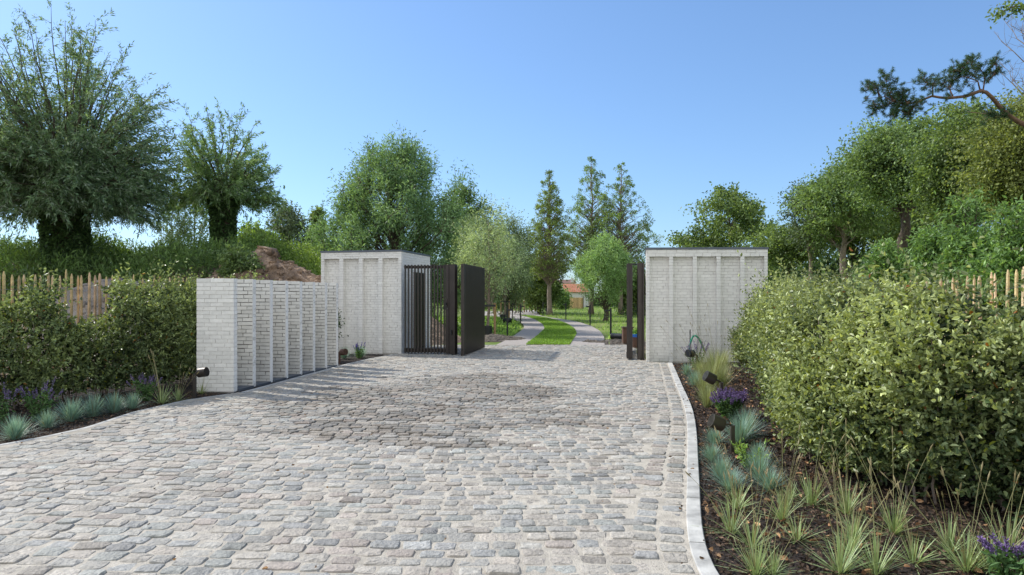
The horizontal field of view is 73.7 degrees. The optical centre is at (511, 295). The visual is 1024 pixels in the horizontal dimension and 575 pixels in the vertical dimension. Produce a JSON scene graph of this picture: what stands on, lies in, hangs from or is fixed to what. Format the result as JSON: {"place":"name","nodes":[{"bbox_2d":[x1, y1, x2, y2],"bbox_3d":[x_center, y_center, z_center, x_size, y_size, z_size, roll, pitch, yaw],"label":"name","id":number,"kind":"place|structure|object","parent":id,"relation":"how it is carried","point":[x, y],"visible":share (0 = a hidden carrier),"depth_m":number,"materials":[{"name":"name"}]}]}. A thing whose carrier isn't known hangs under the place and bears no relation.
{"place":"outdoors","nodes":[
{"label":"outdoors","id":0,"kind":"place"},
{"bbox_2d":[0,344,699,574],"bbox_3d":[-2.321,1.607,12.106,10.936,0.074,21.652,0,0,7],"label":"driveway","id":1,"kind":"structure","parent":0,"point":[325,395],"depth_m":6.15,"materials":[{"name":"stone"}]},
{"bbox_2d":[448,264,457,354],"bbox_3d":[-1.608,0.370,18.525,0.188,2.460,0.220,0,0,18],"label":"gate post","id":2,"kind":"object","parent":1,"relation":"on","point":[453,309],"visible":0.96,"depth_m":18.48,"materials":[{"name":"brown metal"}]},
{"bbox_2d":[404,265,448,353],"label":"pedestrian gate","id":3,"kind":"structure","parent":2,"relation":"attached to","point":[445,349],"depth_m":18.63,"materials":[{"name":"brown metal"}]},
{"bbox_2d":[461,264,484,355],"bbox_3d":[-1.098,0.371,19.449,0.117,2.458,2.743,0,0,9],"label":"gate leaf","id":4,"kind":"object","parent":1,"relation":"on","point":[472,308],"visible":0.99,"depth_m":19.05,"materials":[{"name":"brown metal"}]},
{"bbox_2d":[628,263,644,359],"bbox_3d":[3.100,0.388,17.100,0.400,2.425,0.280,0,0,0],"label":"gate post","id":5,"kind":"object","parent":1,"relation":"on","point":[640,311],"visible":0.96,"depth_m":17.00,"materials":[{"name":"brown metal"}]},
{"bbox_2d":[626,263,632,358],"bbox_3d":[3.203,0.374,18.476,0.154,2.392,2.697,0,0,11],"label":"gate leaf","id":6,"kind":"object","parent":5,"relation":"attached to","point":[629,352],"visible":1,"depth_m":17.15,"materials":[{"name":"brown metal"}]},
{"bbox_2d":[1,259,1012,414],"bbox_3d":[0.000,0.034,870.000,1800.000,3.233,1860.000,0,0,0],"label":"ground","id":7,"kind":"structure","parent":0,"point":[600,325],"depth_m":39.57,"materials":[{"name":"plant"}]},
{"bbox_2d":[0,260,67,322],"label":"hedge","id":8,"kind":"object","parent":7,"relation":"on","point":[9,284],"visible":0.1,"depth_m":21.11,"materials":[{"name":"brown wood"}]},
{"bbox_2d":[6,277,177,362],"bbox_3d":[-11.600,0.657,18.800,5.800,2.379,4.400,0,0,0],"label":"soil heap","id":9,"kind":"object","parent":7,"relation":"on","point":[85,298],"visible":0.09,"depth_m":18.21,"materials":[{"name":"brown soil"}]},
{"bbox_2d":[0,0,198,275],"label":"willow tree","id":10,"kind":"object","parent":7,"relation":"on","point":[64,179],"visible":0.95,"depth_m":22.54,"materials":[{"name":"green plant"}]},
{"bbox_2d":[0,269,218,390],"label":"paling fence","id":11,"kind":"object","parent":7,"relation":"on","point":[4,289],"visible":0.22,"depth_m":11.75,"materials":[{"name":"wood"}]},
{"bbox_2d":[0,394,226,445],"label":"kerb strip","id":12,"kind":"object","parent":7,"relation":"on","point":[100,422],"visible":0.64,"depth_m":8.57,"materials":[{"name":"concrete"}]},
{"bbox_2d":[0,255,274,409],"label":"hedge","id":13,"kind":"object","parent":7,"relation":"on","point":[173,326],"visible":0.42,"depth_m":10.65,"materials":[{"name":"green plant"}]},
{"bbox_2d":[0,227,301,301],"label":"undergrowth","id":14,"kind":"object","parent":7,"relation":"on","point":[104,252],"visible":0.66,"depth_m":22.29,"materials":[{"name":"green plant"}]},
{"bbox_2d":[143,190,199,245],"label":"broadleaf tree","id":15,"kind":"object","parent":7,"relation":"on","point":[169,234],"visible":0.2,"depth_m":49.65,"materials":[{"name":"green plant"}]},
{"bbox_2d":[161,206,209,250],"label":"broadleaf tree","id":16,"kind":"object","parent":7,"relation":"on","point":[203,222],"visible":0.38,"depth_m":49.53,"materials":[{"name":"green plant"}]},
{"bbox_2d":[0,353,385,443],"bbox_3d":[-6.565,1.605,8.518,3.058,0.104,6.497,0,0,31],"label":"bark mulch","id":17,"kind":"object","parent":7,"relation":"on","point":[28,434],"visible":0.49,"depth_m":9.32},
{"bbox_2d":[0,413,37,441],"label":"blue fescue","id":18,"kind":"object","parent":17,"relation":"on","point":[14,428],"visible":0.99,"depth_m":7.66,"materials":[{"name":"green plant"}]},
{"bbox_2d":[16,378,62,420],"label":"salvia plant","id":19,"kind":"object","parent":17,"relation":"on","point":[29,398],"visible":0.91,"depth_m":8.78,"materials":[{"name":"green plant"}]},
{"bbox_2d":[43,397,93,422],"bbox_3d":[-5.685,1.441,8.791,0.846,0.376,0.800,0,0,29],"label":"blue fescue","id":20,"kind":"object","parent":17,"relation":"on","point":[70,413],"visible":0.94,"depth_m":8.73,"materials":[{"name":"green plant"}]},
{"bbox_2d":[71,391,114,417],"bbox_3d":[-5.605,1.435,9.091,0.827,0.390,0.828,0,0,-22],"label":"blue fescue","id":21,"kind":"object","parent":17,"relation":"on","point":[95,406],"visible":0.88,"depth_m":9.07,"materials":[{"name":"green plant"}]},
{"bbox_2d":[101,390,128,412],"bbox_3d":[-5.463,1.450,9.416,0.642,0.355,0.669,0,0,7],"label":"blue fescue","id":22,"kind":"object","parent":17,"relation":"on","point":[113,403],"visible":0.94,"depth_m":9.37,"materials":[{"name":"green plant"}]},
{"bbox_2d":[126,372,162,400],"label":"salvia plant","id":23,"kind":"object","parent":17,"relation":"on","point":[149,388],"visible":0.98,"depth_m":10.47,"materials":[{"name":"green plant"}]},
{"bbox_2d":[196,278,236,391],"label":"fin wall","id":24,"kind":"structure","parent":7,"relation":"on","point":[216,343],"depth_m":11.44,"materials":[{"name":"brick"}]},
{"bbox_2d":[151,96,291,246],"bbox_3d":[-11.307,-4.045,27.067,5.196,7.344,5.162,0,0,0],"label":"willow tree","id":25,"kind":"object","parent":7,"relation":"on","point":[223,197],"visible":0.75,"depth_m":26.38,"materials":[{"name":"green plant"}]},
{"bbox_2d":[236,279,255,386],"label":"fin wall","id":26,"kind":"structure","parent":7,"relation":"on","point":[246,329],"depth_m":12.02,"materials":[{"name":"brick"}]},
{"bbox_2d":[256,280,272,382],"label":"fin wall","id":27,"kind":"structure","parent":7,"relation":"on","point":[264,330],"depth_m":12.62,"materials":[{"name":"brick"}]},
{"bbox_2d":[237,219,298,244],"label":"shrub","id":28,"kind":"object","parent":7,"relation":"on","point":[252,225],"visible":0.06,"depth_m":37.60,"materials":[{"name":"green plant"}]},
{"bbox_2d":[207,246,338,312],"bbox_3d":[-7.300,-0.432,21.000,5.200,2.212,5.600,0,0,0],"label":"soil heap","id":29,"kind":"object","parent":7,"relation":"on","point":[278,269],"visible":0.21,"depth_m":20.07,"materials":[{"name":"brown soil"}]},
{"bbox_2d":[209,243,266,276],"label":"shrub","id":30,"kind":"object","parent":29,"relation":"on","point":[233,259],"visible":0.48,"depth_m":19.62,"materials":[{"name":"green plant"}]},
{"bbox_2d":[273,281,287,378],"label":"fin wall","id":31,"kind":"structure","parent":7,"relation":"on","point":[280,328],"depth_m":13.21,"materials":[{"name":"brick"}]},
{"bbox_2d":[237,365,336,390],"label":"plinth","id":32,"kind":"structure","parent":7,"relation":"on","point":[258,384],"depth_m":12.98,"materials":[{"name":"concrete"}]},
{"bbox_2d":[262,198,317,249],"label":"broadleaf tree","id":33,"kind":"object","parent":7,"relation":"on","point":[292,220],"visible":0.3,"depth_m":58.99,"materials":[{"name":"green plant"}]},
{"bbox_2d":[288,281,301,374],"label":"fin wall","id":34,"kind":"structure","parent":7,"relation":"on","point":[294,327],"depth_m":13.81,"materials":[{"name":"brick"}]},
{"bbox_2d":[302,282,314,371],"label":"fin wall","id":35,"kind":"structure","parent":7,"relation":"on","point":[308,326],"depth_m":14.40,"materials":[{"name":"brick"}]},
{"bbox_2d":[315,282,326,368],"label":"fin wall","id":36,"kind":"structure","parent":7,"relation":"on","point":[320,325],"depth_m":14.99,"materials":[{"name":"brick"}]},
{"bbox_2d":[327,283,337,365],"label":"fin wall","id":37,"kind":"structure","parent":7,"relation":"on","point":[332,323],"depth_m":15.59,"materials":[{"name":"brick"}]},
{"bbox_2d":[237,221,442,322],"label":"undergrowth","id":38,"kind":"object","parent":7,"relation":"on","point":[307,257],"visible":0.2,"depth_m":27.00,"materials":[{"name":"green plant"}]},
{"bbox_2d":[320,250,430,354],"bbox_3d":[-4.015,0.205,20.476,2.565,2.990,2.735,0,0,12],"label":"gatehouse","id":39,"kind":"object","parent":7,"relation":"on","point":[370,294],"visible":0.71,"depth_m":19.28,"materials":[{"name":"paint"}]},
{"bbox_2d":[416,272,423,347],"bbox_3d":[-2.760,0.440,20.369,0.045,2.280,0.962,0,0,11],"label":"door","id":40,"kind":"structure","parent":39,"relation":"in","point":[416,272],"depth_m":20.43,"materials":[{"name":"brown metal"}]},
{"bbox_2d":[292,123,482,316],"bbox_3d":[-5.920,-3.329,34.277,9.026,10.810,9.653,0,0,25],"label":"broadleaf tree","id":41,"kind":"object","parent":7,"relation":"on","point":[356,221],"visible":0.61,"depth_m":32.62,"materials":[{"name":"green plant"}]},
{"bbox_2d":[314,270,521,335],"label":"grass","id":42,"kind":"structure","parent":7,"relation":"on","point":[501,326],"depth_m":34.90,"materials":[{"name":"green plant"}]},
{"bbox_2d":[435,201,514,318],"bbox_3d":[-2.083,-1.744,39.878,4.980,7.592,4.564,0,0,-33],"label":"willow bush","id":43,"kind":"object","parent":7,"relation":"on","point":[464,233],"visible":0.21,"depth_m":39.58,"materials":[{"name":"green plant"}]},
{"bbox_2d":[434,179,517,258],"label":"broadleaf tree","id":44,"kind":"object","parent":7,"relation":"on","point":[469,201],"visible":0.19,"depth_m":47.30,"materials":[{"name":"green plant"}]},
{"bbox_2d":[445,190,533,333],"bbox_3d":[-0.903,-1.165,27.454,3.642,6.142,3.373,0,0,0],"label":"young tree","id":45,"kind":"object","parent":7,"relation":"on","point":[470,254],"visible":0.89,"depth_m":27.18,"materials":[{"name":"green plant"}]},
{"bbox_2d":[490,222,532,317],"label":"young tree","id":46,"kind":"object","parent":7,"relation":"on","point":[508,280],"visible":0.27,"depth_m":45.42,"materials":[{"name":"green plant"}]},
{"bbox_2d":[486,199,539,316],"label":"willow bush","id":47,"kind":"object","parent":7,"relation":"on","point":[515,297],"visible":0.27,"depth_m":47.53,"materials":[{"name":"green plant"}]},
{"bbox_2d":[513,253,572,313],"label":"broadleaf tree","id":48,"kind":"object","parent":7,"relation":"on","point":[537,298],"visible":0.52,"depth_m":60.83,"materials":[{"name":"green plant"}]},
{"bbox_2d":[524,169,580,315],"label":"conical tree","id":49,"kind":"object","parent":7,"relation":"on","point":[550,265],"visible":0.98,"depth_m":57.54,"materials":[{"name":"green plant"}]},
{"bbox_2d":[556,156,633,313],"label":"conical tree","id":50,"kind":"object","parent":7,"relation":"on","point":[591,219],"visible":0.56,"depth_m":61.61,"materials":[{"name":"green plant"}]},
{"bbox_2d":[569,228,638,320],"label":"willow tree","id":51,"kind":"object","parent":7,"relation":"on","point":[611,273],"visible":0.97,"depth_m":44.40,"materials":[{"name":"green plant"}]},
{"bbox_2d":[578,161,664,314],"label":"conical tree","id":52,"kind":"object","parent":7,"relation":"on","point":[621,216],"visible":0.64,"depth_m":59.68,"materials":[{"name":"green plant"}]},
{"bbox_2d":[487,267,836,340],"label":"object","id":53,"kind":"structure","parent":7,"relation":"on","point":[596,316],"depth_m":50.08,"materials":[{"name":"green plant"}]},
{"bbox_2d":[668,362,718,574],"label":"kerb","id":54,"kind":"structure","parent":7,"relation":"on","point":[698,549],"depth_m":5.30,"materials":[{"name":"concrete"}]},
{"bbox_2d":[645,247,768,362],"bbox_3d":[4.939,0.260,17.742,3.262,2.880,2.623,0,0,3],"label":"gatehouse","id":55,"kind":"object","parent":7,"relation":"on","point":[696,280],"visible":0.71,"depth_m":16.59,"materials":[{"name":"paint"}]},
{"bbox_2d":[660,181,779,279],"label":"broadleaf tree","id":56,"kind":"object","parent":7,"relation":"on","point":[745,213],"visible":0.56,"depth_m":42.57,"materials":[{"name":"green plant"}]},
{"bbox_2d":[572,248,871,307],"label":"undergrowth","id":57,"kind":"object","parent":7,"relation":"on","point":[614,305],"visible":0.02,"depth_m":51.52,"materials":[{"name":"green plant"}]},
{"bbox_2d":[614,237,922,316],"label":"undergrowth","id":58,"kind":"object","parent":7,"relation":"on","point":[833,267],"visible":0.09,"depth_m":33.54,"materials":[{"name":"green plant"}]},
{"bbox_2d":[728,215,839,286],"bbox_3d":[13.769,-1.755,33.944,5.041,4.787,4.483,0,0,38],"label":"broadleaf tree","id":59,"kind":"object","parent":7,"relation":"on","point":[788,253],"visible":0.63,"depth_m":33.50,"materials":[{"name":"green plant"}]},
{"bbox_2d":[771,173,860,280],"bbox_3d":[13.795,-2.589,30.960,3.789,6.161,3.914,0,0,0],"label":"broadleaf tree","id":60,"kind":"object","parent":7,"relation":"on","point":[795,233],"visible":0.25,"depth_m":30.98,"materials":[{"name":"green plant"}]},
{"bbox_2d":[771,157,899,280],"bbox_3d":[13.886,-2.949,29.012,4.979,6.011,4.785,0,0,37],"label":"broadleaf tree","id":61,"kind":"object","parent":7,"relation":"on","point":[834,198],"visible":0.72,"depth_m":28.59,"materials":[{"name":"green plant"}]},
{"bbox_2d":[801,212,889,265],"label":"broadleaf tree","id":62,"kind":"object","parent":7,"relation":"on","point":[855,241],"visible":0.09,"depth_m":33.37,"materials":[{"name":"green plant"}]},
{"bbox_2d":[673,362,1023,574],"bbox_3d":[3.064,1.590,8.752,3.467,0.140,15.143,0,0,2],"label":"bark mulch","id":63,"kind":"object","parent":7,"relation":"on","point":[855,479],"visible":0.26,"depth_m":5.00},
{"bbox_2d":[661,301,749,392],"bbox_3d":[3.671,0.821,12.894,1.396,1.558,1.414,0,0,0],"label":"tall grass","id":64,"kind":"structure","parent":63,"relation":"on","point":[716,360],"depth_m":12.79,"materials":[{"name":"green plant"}]},
{"bbox_2d":[694,451,742,480],"bbox_3d":[1.835,1.492,6.020,0.488,0.265,0.518,0,0,-19],"label":"blue fescue","id":65,"kind":"object","parent":63,"relation":"on","point":[720,464],"visible":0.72,"depth_m":5.98,"materials":[{"name":"green plant"}]},
{"bbox_2d":[707,414,734,453],"bbox_3d":[2.139,1.455,6.977,0.273,0.507,0.140,0,0,-7],"label":"garden spotlight","id":66,"kind":"object","parent":63,"relation":"on","point":[719,423],"visible":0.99,"depth_m":6.95,"materials":[{"name":"brown metal"}]},
{"bbox_2d":[685,462,760,542],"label":"grass tuft","id":67,"kind":"object","parent":63,"relation":"on","point":[733,525],"visible":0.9,"depth_m":4.62,"materials":[{"name":"green plant"}]},
{"bbox_2d":[709,387,748,419],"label":"salvia plant","id":68,"kind":"object","parent":63,"relation":"on","point":[725,402],"visible":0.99,"depth_m":8.87,"materials":[{"name":"purple plant"}]},
{"bbox_2d":[708,464,749,492],"bbox_3d":[1.785,1.504,5.640,0.541,0.237,0.512,0,0,-40],"label":"blue fescue","id":69,"kind":"object","parent":63,"relation":"on","point":[728,481],"visible":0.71,"depth_m":5.64,"materials":[{"name":"green plant"}]},
{"bbox_2d":[707,426,761,515],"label":"grass tuft","id":70,"kind":"object","parent":63,"relation":"on","point":[737,498],"visible":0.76,"depth_m":5.18,"materials":[{"name":"green plant"}]},
{"bbox_2d":[719,412,767,444],"bbox_3d":[2.460,1.433,7.447,0.744,0.382,0.704,0,0,-24],"label":"blue fescue","id":71,"kind":"object","parent":63,"relation":"on","point":[740,432],"visible":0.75,"depth_m":7.42,"materials":[{"name":"green plant"}]},
{"bbox_2d":[729,437,771,467],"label":"weed","id":72,"kind":"object","parent":63,"relation":"on","point":[742,450],"visible":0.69,"depth_m":6.35,"materials":[{"name":"green plant"}]},
{"bbox_2d":[711,470,798,574],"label":"grass tuft","id":73,"kind":"object","parent":63,"relation":"on","point":[754,569],"visible":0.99,"depth_m":3.94,"materials":[{"name":"green plant"}]},
{"bbox_2d":[718,466,791,555],"bbox_3d":[1.526,1.340,4.382,0.472,0.541,0.560,0,0,0],"label":"grass tuft","id":74,"kind":"object","parent":63,"relation":"on","point":[749,537],"visible":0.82,"depth_m":4.38,"materials":[{"name":"green plant"}]},
{"bbox_2d":[733,444,785,483],"bbox_3d":[2.163,1.452,5.919,0.639,0.338,0.640,0,0,24],"label":"blue fescue","id":75,"kind":"object","parent":63,"relation":"on","point":[761,463],"visible":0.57,"depth_m":5.91,"materials":[{"name":"green plant"}]},
{"bbox_2d":[750,464,796,494],"bbox_3d":[2.105,1.495,5.620,0.474,0.236,0.454,0,0,-44],"label":"blue fescue","id":76,"kind":"object","parent":63,"relation":"on","point":[770,475],"visible":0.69,"depth_m":5.60,"materials":[{"name":"green plant"}]},
{"bbox_2d":[752,507,804,574],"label":"grass tuft","id":77,"kind":"object","parent":63,"relation":"on","point":[775,565],"visible":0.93,"depth_m":3.94,"materials":[{"name":"green plant"}]},
{"bbox_2d":[749,423,812,532],"bbox_3d":[1.939,1.258,4.889,0.524,0.688,0.664,0,0,0],"label":"grass tuft","id":78,"kind":"object","parent":63,"relation":"on","point":[780,515],"visible":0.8,"depth_m":4.89,"materials":[{"name":"green plant"}]},
{"bbox_2d":[753,465,828,550],"bbox_3d":[1.850,1.377,4.476,0.458,0.448,0.445,0,0,9],"label":"grass tuft","id":79,"kind":"object","parent":63,"relation":"on","point":[798,535],"visible":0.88,"depth_m":4.46,"materials":[{"name":"green plant"}]},
{"bbox_2d":[783,426,850,514],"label":"grass tuft","id":80,"kind":"object","parent":63,"relation":"on","point":[811,498],"visible":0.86,"depth_m":5.17,"materials":[{"name":"green plant"}]},
{"bbox_2d":[770,457,886,574],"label":"grass tuft","id":81,"kind":"object","parent":63,"relation":"on","point":[839,562],"visible":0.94,"depth_m":3.94,"materials":[{"name":"green plant"}]},
{"bbox_2d":[821,419,873,522],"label":"grass tuft","id":82,"kind":"object","parent":63,"relation":"on","point":[846,503],"visible":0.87,"depth_m":4.94,"materials":[{"name":"green plant"}]},
{"bbox_2d":[674,362,1023,574],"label":"fallen leaves","id":83,"kind":"object","parent":63,"relation":"on","point":[863,572],"visible":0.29,"depth_m":5.08,"materials":[{"name":"plant"}]},
{"bbox_2d":[812,463,900,561],"bbox_3d":[2.086,1.329,4.213,0.597,0.526,0.553,0,0,38],"label":"grass tuft","id":84,"kind":"object","parent":63,"relation":"on","point":[850,540],"visible":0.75,"depth_m":4.23,"materials":[{"name":"green plant"}]},
{"bbox_2d":[811,456,919,574],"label":"grass tuft","id":85,"kind":"object","parent":63,"relation":"on","point":[875,567],"visible":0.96,"depth_m":3.90,"materials":[{"name":"green plant"}]},
{"bbox_2d":[850,426,938,547],"bbox_3d":[2.542,1.238,4.556,0.664,0.690,0.524,0,0,41],"label":"grass tuft","id":86,"kind":"object","parent":63,"relation":"on","point":[894,524],"visible":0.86,"depth_m":4.55,"materials":[{"name":"green plant"}]},
{"bbox_2d":[871,475,953,573],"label":"grass tuft","id":87,"kind":"object","parent":63,"relation":"on","point":[913,551],"visible":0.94,"depth_m":4.07,"materials":[{"name":"green plant"}]},
{"bbox_2d":[891,480,977,559],"bbox_3d":[2.686,1.341,4.200,0.477,0.483,0.516,0,0,-4],"label":"grass tuft","id":88,"kind":"object","parent":63,"relation":"on","point":[950,532],"visible":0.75,"depth_m":4.21,"materials":[{"name":"green plant"}]},
{"bbox_2d":[879,462,1015,574],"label":"grass tuft","id":89,"kind":"object","parent":63,"relation":"on","point":[966,560],"visible":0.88,"depth_m":3.94,"materials":[{"name":"green plant"}]},
{"bbox_2d":[940,470,1023,574],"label":"grass tuft","id":90,"kind":"object","parent":63,"relation":"on","point":[991,540],"visible":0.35,"depth_m":3.92,"materials":[{"name":"green plant"}]},
{"bbox_2d":[959,430,1023,573],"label":"grass tuft","id":91,"kind":"object","parent":63,"relation":"on","point":[1013,538],"visible":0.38,"depth_m":4.08,"materials":[{"name":"green plant"}]},
{"bbox_2d":[977,532,1023,574],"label":"salvia plant","id":92,"kind":"object","parent":63,"relation":"on","point":[1003,554],"visible":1,"depth_m":3.72,"materials":[{"name":"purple plant"}]},
{"bbox_2d":[724,212,1023,525],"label":"hedge","id":93,"kind":"object","parent":7,"relation":"on","point":[862,360],"visible":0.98,"depth_m":5.29,"materials":[{"name":"green plant"}]},
{"bbox_2d":[810,111,959,258],"bbox_3d":[14.006,-3.899,24.457,5.246,6.273,5.422,0,0,-11],"label":"broadleaf tree","id":94,"kind":"object","parent":7,"relation":"on","point":[870,165],"visible":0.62,"depth_m":24.03,"materials":[{"name":"green plant"}]},
{"bbox_2d":[852,232,919,286],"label":"shrub","id":95,"kind":"object","parent":7,"relation":"on","point":[892,252],"visible":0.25,"depth_m":16.72,"materials":[{"name":"green plant"}]},
{"bbox_2d":[851,189,959,259],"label":"broadleaf tree","id":96,"kind":"object","parent":7,"relation":"on","point":[896,220],"visible":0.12,"depth_m":29.35,"materials":[{"name":"green plant"}]},
{"bbox_2d":[897,215,966,289],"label":"shrub","id":97,"kind":"object","parent":7,"relation":"on","point":[927,239],"visible":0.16,"depth_m":13.46,"materials":[{"name":"green plant"}]},
{"bbox_2d":[859,0,1023,126],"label":"pine tree","id":98,"kind":"object","parent":7,"relation":"on","point":[904,105],"visible":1,"depth_m":14.94,"materials":[{"name":"green plant"}]},
{"bbox_2d":[887,90,1012,233],"bbox_3d":[13.957,-3.478,20.904,4.177,5.318,4.466,0,0,34],"label":"broadleaf tree","id":99,"kind":"object","parent":7,"relation":"on","point":[929,158],"visible":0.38,"depth_m":20.71,"materials":[{"name":"green plant"}]},
{"bbox_2d":[879,266,1023,401],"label":"paling fence","id":100,"kind":"object","parent":7,"relation":"on","point":[953,287],"visible":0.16,"depth_m":9.41,"materials":[{"name":"wood"}]},
{"bbox_2d":[921,182,1007,316],"bbox_3d":[8.112,-0.404,12.173,1.863,3.252,1.820,0,0,0],"label":"shrub","id":101,"kind":"object","parent":7,"relation":"on","point":[958,247],"visible":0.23,"depth_m":12.14,"materials":[{"name":"green plant"}]},
{"bbox_2d":[936,82,1023,228],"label":"broadleaf tree","id":102,"kind":"object","parent":7,"relation":"on","point":[1001,170],"visible":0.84,"depth_m":17.18,"materials":[{"name":"green plant"}]},
{"bbox_2d":[951,194,1023,354],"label":"shrub","id":103,"kind":"object","parent":7,"relation":"on","point":[1010,239],"visible":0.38,"depth_m":10.50,"materials":[{"name":"green plant"}]},
{"bbox_2d":[994,1,1023,99],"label":"bare tree","id":104,"kind":"object","parent":7,"relation":"on","point":[1009,71],"visible":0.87,"depth_m":20.47,"materials":[{"name":"green plant"}]},
{"bbox_2d":[0,0,1023,295],"label":"sky","id":105,"kind":"structure","parent":0,"point":[687,94],"materials":[{"name":"blue"}]},
{"bbox_2d":[485,310,604,344],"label":"track","id":106,"kind":"structure","parent":0,"point":[531,329],"depth_m":30.68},
{"label":"grass verge","id":107,"kind":"structure","parent":0,"visible":0},
{"bbox_2d":[522,314,576,344],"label":"grass","id":108,"kind":"structure","parent":107,"relation":"on","point":[554,331],"depth_m":28.30,"materials":[{"name":"green plant"}]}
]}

